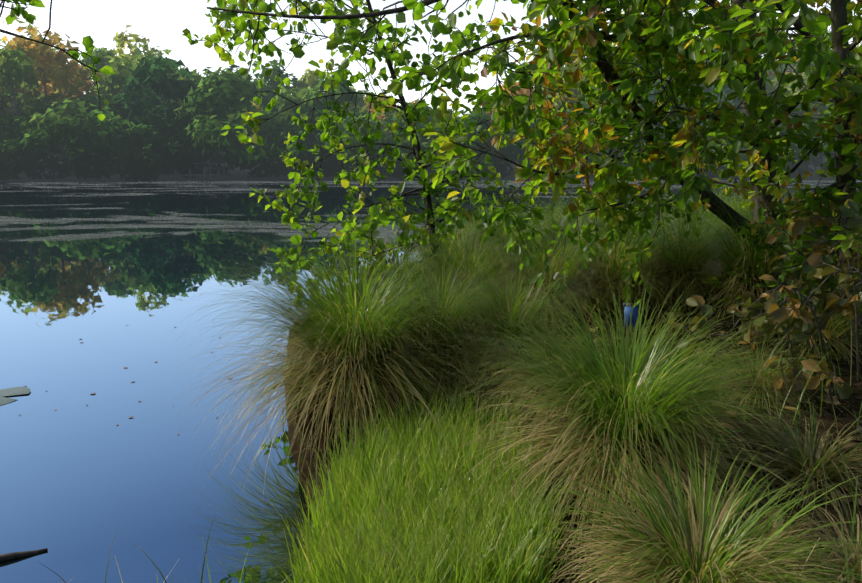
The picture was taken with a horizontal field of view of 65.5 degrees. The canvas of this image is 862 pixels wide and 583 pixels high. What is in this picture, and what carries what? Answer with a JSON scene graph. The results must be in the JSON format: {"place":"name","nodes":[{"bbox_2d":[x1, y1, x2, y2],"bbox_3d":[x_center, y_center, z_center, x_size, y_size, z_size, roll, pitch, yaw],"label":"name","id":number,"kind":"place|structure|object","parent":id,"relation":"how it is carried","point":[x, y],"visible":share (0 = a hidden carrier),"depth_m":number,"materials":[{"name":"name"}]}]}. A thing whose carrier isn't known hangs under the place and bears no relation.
{"place":"outdoors","nodes":[
{"label":"outdoors","id":0,"kind":"place"},
{"bbox_2d":[0,0,471,120],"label":"tree","id":1,"kind":"object","parent":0,"point":[265,7],"depth_m":3.18,"materials":[{"name":"green plant"}]},
{"bbox_2d":[0,180,861,582],"bbox_3d":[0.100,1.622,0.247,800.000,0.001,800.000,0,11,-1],"label":"water","id":2,"kind":"structure","parent":0,"point":[80,480],"depth_m":5.36,"materials":[{"name":"blue liquid"}]},
{"bbox_2d":[0,387,30,405],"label":"lily pad","id":3,"kind":"object","parent":2,"relation":"on","point":[13,391],"visible":0.89,"depth_m":4.89,"materials":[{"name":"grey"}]},
{"bbox_2d":[0,548,47,561],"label":"floating stick","id":4,"kind":"object","parent":2,"relation":"in","point":[8,556],"visible":0.96,"depth_m":2.85,"materials":[{"name":"brown wood"}]},
{"bbox_2d":[9,216,462,434],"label":"floating leaves","id":5,"kind":"object","parent":2,"relation":"on","point":[127,367],"visible":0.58,"depth_m":5.16,"materials":[{"name":"brown plant"}]},
{"bbox_2d":[0,138,861,582],"bbox_3d":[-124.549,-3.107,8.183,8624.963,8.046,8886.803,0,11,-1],"label":"ground","id":6,"kind":"structure","parent":0,"point":[852,404],"depth_m":3.49,"materials":[{"name":"soil"}]},
{"bbox_2d":[172,163,225,180],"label":"jetty","id":7,"kind":"object","parent":6,"relation":"on","point":[203,174],"visible":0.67,"depth_m":67.92,"materials":[{"name":"grey wood"}]},
{"bbox_2d":[182,0,557,305],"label":"alder sapling","id":8,"kind":"object","parent":6,"relation":"on","point":[316,8],"depth_m":5.77,"materials":[{"name":"green plant"}]},
{"bbox_2d":[0,16,861,180],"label":"forest","id":9,"kind":"object","parent":6,"relation":"on","point":[136,134],"depth_m":72.50,"materials":[{"name":"green plant"}]},
{"bbox_2d":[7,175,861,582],"bbox_3d":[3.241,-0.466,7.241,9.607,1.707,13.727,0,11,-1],"label":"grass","id":10,"kind":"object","parent":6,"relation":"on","point":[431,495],"visible":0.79,"depth_m":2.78,"materials":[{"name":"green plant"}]},
{"bbox_2d":[287,272,861,572],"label":"leaf litter","id":11,"kind":"object","parent":6,"relation":"on","point":[836,401],"depth_m":3.43,"materials":[{"name":"brown plant"}]},
{"bbox_2d":[292,233,861,582],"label":"tussock pedestals","id":12,"kind":"object","parent":6,"relation":"on","point":[323,433],"visible":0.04,"depth_m":3.81,"materials":[{"name":"brown plant"}]},
{"bbox_2d":[387,0,861,327],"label":"tree","id":13,"kind":"object","parent":6,"relation":"on","point":[590,36],"depth_m":3.89,"materials":[{"name":"green plant"}]},
{"bbox_2d":[623,303,639,333],"bbox_3d":[1.397,0.238,4.712,0.112,0.322,0.042,0,11,-1],"label":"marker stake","id":14,"kind":"object","parent":6,"relation":"on","point":[634,318],"visible":0.69,"depth_m":4.68,"materials":[{"name":"blue paint"}]},
{"bbox_2d":[650,186,861,410],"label":"bramble undergrowth","id":15,"kind":"object","parent":6,"relation":"on","point":[826,304],"depth_m":3.34,"materials":[{"name":"green plant"}]},
{"bbox_2d":[0,0,861,115],"label":"sky","id":16,"kind":"structure","parent":0,"point":[163,22],"materials":[{"name":"white"}]}
]}

